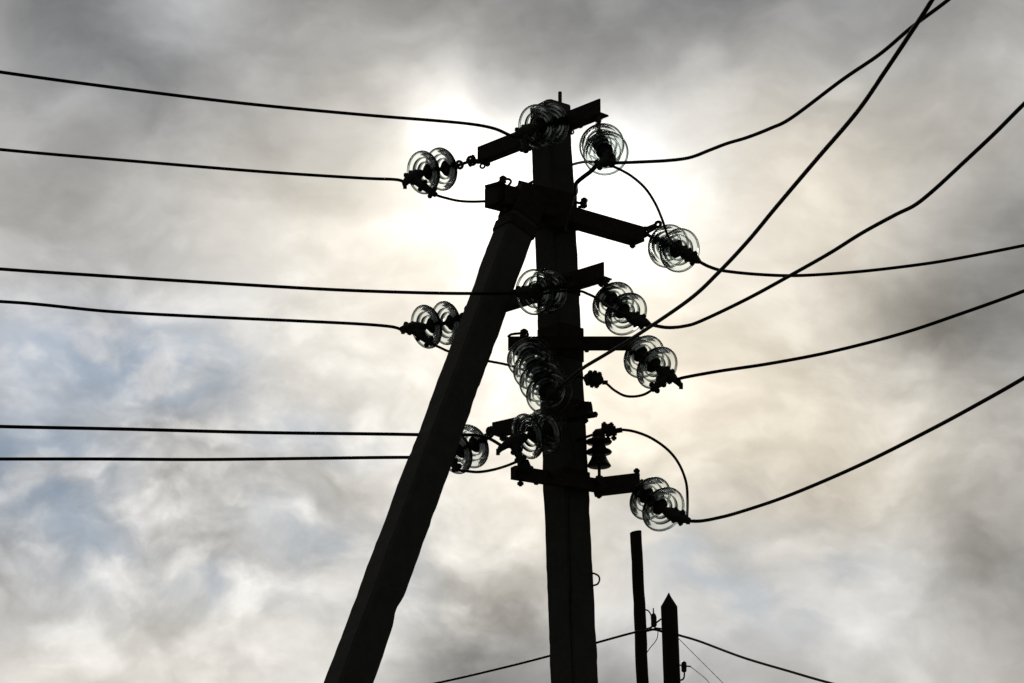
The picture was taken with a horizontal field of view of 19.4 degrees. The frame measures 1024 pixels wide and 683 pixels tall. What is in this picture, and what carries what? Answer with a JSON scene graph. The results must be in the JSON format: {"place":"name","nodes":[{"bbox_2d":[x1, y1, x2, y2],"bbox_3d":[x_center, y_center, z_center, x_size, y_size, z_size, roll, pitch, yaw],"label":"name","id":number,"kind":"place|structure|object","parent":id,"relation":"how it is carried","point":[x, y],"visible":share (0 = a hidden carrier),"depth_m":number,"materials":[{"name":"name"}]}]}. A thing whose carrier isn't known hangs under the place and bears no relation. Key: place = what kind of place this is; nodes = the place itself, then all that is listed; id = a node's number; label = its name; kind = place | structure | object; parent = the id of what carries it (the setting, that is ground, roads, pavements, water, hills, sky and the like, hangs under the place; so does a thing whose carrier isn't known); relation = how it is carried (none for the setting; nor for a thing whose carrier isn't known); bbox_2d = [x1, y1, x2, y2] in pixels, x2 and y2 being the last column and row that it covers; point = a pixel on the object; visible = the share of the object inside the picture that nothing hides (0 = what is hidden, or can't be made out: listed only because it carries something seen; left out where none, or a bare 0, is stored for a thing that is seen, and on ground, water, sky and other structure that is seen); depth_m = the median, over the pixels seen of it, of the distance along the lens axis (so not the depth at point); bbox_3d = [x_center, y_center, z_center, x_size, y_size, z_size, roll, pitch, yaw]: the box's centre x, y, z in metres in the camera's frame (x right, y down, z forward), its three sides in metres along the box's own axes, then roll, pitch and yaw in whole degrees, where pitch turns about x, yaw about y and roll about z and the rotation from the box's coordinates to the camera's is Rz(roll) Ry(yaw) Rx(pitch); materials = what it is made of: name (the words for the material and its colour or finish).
{"place":"outdoors","nodes":[
{"label":"outdoors","id":0,"kind":"place"},
{"bbox_2d":[0,0,1023,682],"label":"sky","id":1,"kind":"structure","parent":0,"point":[906,565],"materials":[{"name":"grey"}]},
{"label":"ground","id":2,"kind":"structure","parent":0,"visible":0},
{"bbox_2d":[324,182,547,682],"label":"brace pole","id":3,"kind":"object","parent":2,"relation":"on","point":[362,644],"visible":0.99,"depth_m":15.30,"materials":[{"name":"concrete"}]},
{"bbox_2d":[473,91,661,682],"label":"utility pole","id":4,"kind":"object","parent":2,"relation":"on","point":[566,480],"visible":0.91,"depth_m":16.10,"materials":[{"name":"concrete"}]},
{"bbox_2d":[399,301,465,348],"bbox_3d":[-0.405,-0.092,16.485,0.506,0.336,0.246,16,-24,-41],"label":"insulator string","id":5,"kind":"object","parent":4,"relation":"attached to","point":[435,324],"visible":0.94,"depth_m":16.43,"materials":[{"name":"glass"}]},
{"bbox_2d":[0,300,399,329],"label":"power line","id":6,"kind":"object","parent":5,"relation":"attached to","point":[196,316],"visible":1,"depth_m":15.98,"materials":[{"name":"black metal"}]},
{"bbox_2d":[431,343,513,367],"bbox_3d":[-0.174,0.096,16.355,0.550,0.138,0.066,4,-18,-12],"label":"jumper wire","id":7,"kind":"object","parent":5,"relation":"attached to","point":[446,350],"visible":0.48,"depth_m":16.36,"materials":[{"name":"black metal"}]},
{"bbox_2d":[402,147,475,198],"bbox_3d":[-0.417,-0.919,16.722,0.251,0.364,0.511,-15,-23,39],"label":"insulator string","id":8,"kind":"object","parent":4,"relation":"attached to","point":[432,169],"visible":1,"depth_m":16.66,"materials":[{"name":"glass"}]},
{"bbox_2d":[0,148,403,182],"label":"power line","id":9,"kind":"object","parent":8,"relation":"attached to","point":[198,166],"visible":1,"depth_m":16.15,"materials":[{"name":"black metal"}]},
{"bbox_2d":[436,160,596,202],"bbox_3d":[0.234,-0.927,16.445,1.140,0.384,0.696,-15,-23,38],"label":"jumper wire","id":10,"kind":"object","parent":8,"relation":"attached to","point":[483,201],"visible":0.42,"depth_m":16.51,"materials":[{"name":"black metal"}]},
{"bbox_2d":[450,424,493,473],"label":"insulator string","id":11,"kind":"object","parent":4,"relation":"attached to","point":[466,448],"visible":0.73,"depth_m":16.08,"materials":[{"name":"glass"}]},
{"bbox_2d":[0,456,408,460],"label":"power line","id":12,"kind":"object","parent":11,"relation":"attached to","point":[182,459],"visible":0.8,"depth_m":15.65,"materials":[{"name":"black metal"}]},
{"bbox_2d":[458,462,522,472],"bbox_3d":[-0.063,0.665,15.762,0.159,0.080,0.510,16,-24,-40],"label":"jumper wire","id":13,"kind":"object","parent":11,"relation":"attached to","point":[488,470],"visible":1,"depth_m":15.89,"materials":[{"name":"black metal"}]},
{"bbox_2d":[514,459,533,472],"bbox_3d":[0.063,0.649,15.712,0.100,0.060,0.095,0,-18,0],"label":"support stub","id":14,"kind":"object","parent":4,"relation":"attached to","point":[525,467],"visible":0.89,"depth_m":15.68,"materials":[{"name":"metal"}]},
{"bbox_2d":[496,409,567,463],"bbox_3d":[0.106,0.512,15.698,0.377,0.329,0.312,0,-18,0],"label":"insulator string","id":15,"kind":"object","parent":4,"relation":"attached to","point":[535,435],"visible":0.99,"depth_m":15.66,"materials":[{"name":"glass"}]},
{"bbox_2d":[0,425,501,445],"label":"power line","id":16,"kind":"object","parent":15,"relation":"attached to","point":[230,431],"visible":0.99,"depth_m":15.13,"materials":[{"name":"black metal"}]},
{"bbox_2d":[507,336,571,414],"bbox_3d":[0.132,0.157,15.773,0.246,0.554,0.596,5,-19,-16],"label":"insulator string","id":17,"kind":"object","parent":4,"relation":"attached to","point":[540,376],"visible":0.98,"depth_m":15.66,"materials":[{"name":"glass"}]},
{"bbox_2d":[557,0,934,389],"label":"power line","id":18,"kind":"object","parent":17,"relation":"attached to","point":[842,129],"visible":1,"depth_m":12.58,"materials":[{"name":"black metal"}]},
{"bbox_2d":[513,101,568,153],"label":"insulator string","id":19,"kind":"object","parent":4,"relation":"attached to","point":[551,124],"visible":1,"depth_m":16.19,"materials":[{"name":"glass"}]},
{"bbox_2d":[0,70,513,137],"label":"power line","id":20,"kind":"object","parent":19,"relation":"attached to","point":[250,103],"visible":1,"depth_m":15.33,"materials":[{"name":"black metal"}]},
{"bbox_2d":[515,268,566,314],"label":"insulator string","id":21,"kind":"object","parent":4,"relation":"attached to","point":[546,284],"visible":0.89,"depth_m":15.85,"materials":[{"name":"glass"}]},
{"bbox_2d":[0,267,514,294],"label":"power line","id":22,"kind":"object","parent":21,"relation":"attached to","point":[248,284],"visible":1,"depth_m":15.36,"materials":[{"name":"black metal"}]},
{"bbox_2d":[518,290,632,318],"bbox_3d":[0.349,-0.176,15.614,0.650,0.257,0.196,-7,-19,21],"label":"jumper wire","id":23,"kind":"object","parent":21,"relation":"attached to","point":[584,292],"visible":1,"depth_m":15.67,"materials":[{"name":"black metal"}]},
{"bbox_2d":[585,422,621,478],"bbox_3d":[0.484,0.598,16.021,0.189,0.353,0.143,-10,-20,27],"label":"post insulator","id":24,"kind":"object","parent":4,"relation":"attached to","point":[598,451],"visible":1,"depth_m":16.01,"materials":[{"name":"ceramic"}]},
{"bbox_2d":[576,428,688,515],"bbox_3d":[0.726,0.721,15.832,0.778,0.635,0.320,-16,-24,41],"label":"jumper wire","id":25,"kind":"object","parent":24,"relation":"attached to","point":[666,449],"visible":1,"depth_m":15.96,"materials":[{"name":"black metal"}]},
{"bbox_2d":[579,115,628,175],"bbox_3d":[0.480,-1.064,15.996,0.316,0.454,0.296,-17,-25,42],"label":"insulator string","id":26,"kind":"object","parent":4,"relation":"attached to","point":[599,142],"visible":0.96,"depth_m":15.91,"materials":[{"name":"glass"}]},
{"bbox_2d":[573,164,596,197],"bbox_3d":[0.357,-0.851,16.111,0.096,0.158,0.716,2,-18,-7],"label":"jumper wire","id":27,"kind":"object","parent":26,"relation":"attached to","point":[592,169],"visible":1,"depth_m":15.85,"materials":[{"name":"black metal"}]},
{"bbox_2d":[611,165,674,243],"bbox_3d":[0.770,-0.695,16.000,0.166,0.314,0.736,-10,-20,28],"label":"jumper wire","id":28,"kind":"object","parent":26,"relation":"hanging from","point":[649,194],"visible":1,"depth_m":15.78,"materials":[{"name":"black metal"}]},
{"bbox_2d":[613,0,950,164],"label":"power line","id":29,"kind":"object","parent":26,"relation":"attached to","point":[867,62],"visible":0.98,"depth_m":14.51,"materials":[{"name":"black metal"}]},
{"bbox_2d":[592,278,650,335],"bbox_3d":[0.563,-0.210,15.778,0.246,0.378,0.405,11,-21,-30],"label":"insulator string","id":30,"kind":"object","parent":4,"relation":"attached to","point":[606,294],"visible":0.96,"depth_m":15.73,"materials":[{"name":"glass"}]},
{"bbox_2d":[649,101,1023,328],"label":"power line","id":31,"kind":"object","parent":30,"relation":"attached to","point":[1012,115],"visible":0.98,"depth_m":13.75,"materials":[{"name":"black metal"}]},
{"bbox_2d":[623,335,682,393],"bbox_3d":[0.734,0.120,15.885,0.246,0.410,0.422,11,-21,-30],"label":"insulator string","id":32,"kind":"object","parent":4,"relation":"attached to","point":[645,358],"visible":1,"depth_m":15.84,"materials":[{"name":"glass"}]},
{"bbox_2d":[575,370,652,397],"bbox_3d":[0.485,0.217,15.919,0.129,0.267,0.629,15,-23,-39],"label":"jumper wire","id":33,"kind":"object","parent":32,"relation":"attached to","point":[594,379],"visible":0.98,"depth_m":15.91,"materials":[{"name":"metal"}]},
{"bbox_2d":[677,289,1023,379],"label":"power line","id":34,"kind":"object","parent":32,"relation":"attached to","point":[862,343],"visible":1,"depth_m":14.81,"materials":[{"name":"black metal"}]},
{"bbox_2d":[629,477,690,531],"bbox_3d":[0.749,0.825,15.548,0.246,0.327,0.432,10,-21,-28],"label":"insulator string","id":35,"kind":"object","parent":4,"relation":"attached to","point":[655,502],"visible":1,"depth_m":15.49,"materials":[{"name":"glass"}]},
{"bbox_2d":[690,376,1023,522],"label":"power line","id":36,"kind":"object","parent":35,"relation":"attached to","point":[953,417],"visible":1,"depth_m":13.82,"materials":[{"name":"black metal"}]},
{"bbox_2d":[644,224,700,272],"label":"insulator string","id":37,"kind":"object","parent":4,"relation":"attached to","point":[686,253],"visible":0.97,"depth_m":16.41,"materials":[{"name":"glass"}]},
{"bbox_2d":[699,244,1023,276],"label":"power line","id":38,"kind":"object","parent":37,"relation":"attached to","point":[866,270],"visible":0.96,"depth_m":15.96,"materials":[{"name":"black metal"}]},
{"bbox_2d":[630,530,648,682],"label":"wooden pole","id":39,"kind":"object","parent":2,"relation":"on","point":[641,662],"visible":0.99,"depth_m":32.24,"materials":[{"name":"brown wood"}]},
{"bbox_2d":[661,593,680,682],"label":"pointed pole","id":40,"kind":"object","parent":2,"relation":"on","point":[670,642],"visible":1,"depth_m":31.50,"materials":[{"name":"brown wood"}]},
{"bbox_2d":[644,608,661,629],"bbox_3d":[1.505,2.940,31.856,0.147,0.340,0.603,1,-18,-4],"label":"pin insulator","id":41,"kind":"object","parent":40,"relation":"attached to","point":[654,621],"visible":1,"depth_m":31.57,"materials":[{"name":"metal"}]},
{"bbox_2d":[434,628,662,682],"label":"cable","id":42,"kind":"object","parent":41,"relation":"attached to","point":[547,656],"visible":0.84,"depth_m":32.32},
{"bbox_2d":[678,661,689,680],"bbox_3d":[1.793,3.448,31.374,0.167,0.205,0.058,-11,-21,31],"label":"pin insulator","id":43,"kind":"object","parent":40,"relation":"attached to","point":[683,665],"visible":1,"depth_m":31.36,"materials":[{"name":"metal"}]},
{"bbox_2d":[676,636,722,682],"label":"thin wire","id":44,"kind":"object","parent":40,"relation":"attached to","point":[699,659],"visible":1,"depth_m":29.05,"materials":[{"name":"grey metal"}]},
{"bbox_2d":[673,632,832,682],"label":"cable","id":45,"kind":"object","parent":40,"relation":"attached to","point":[752,660],"visible":1,"depth_m":29.87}
]}

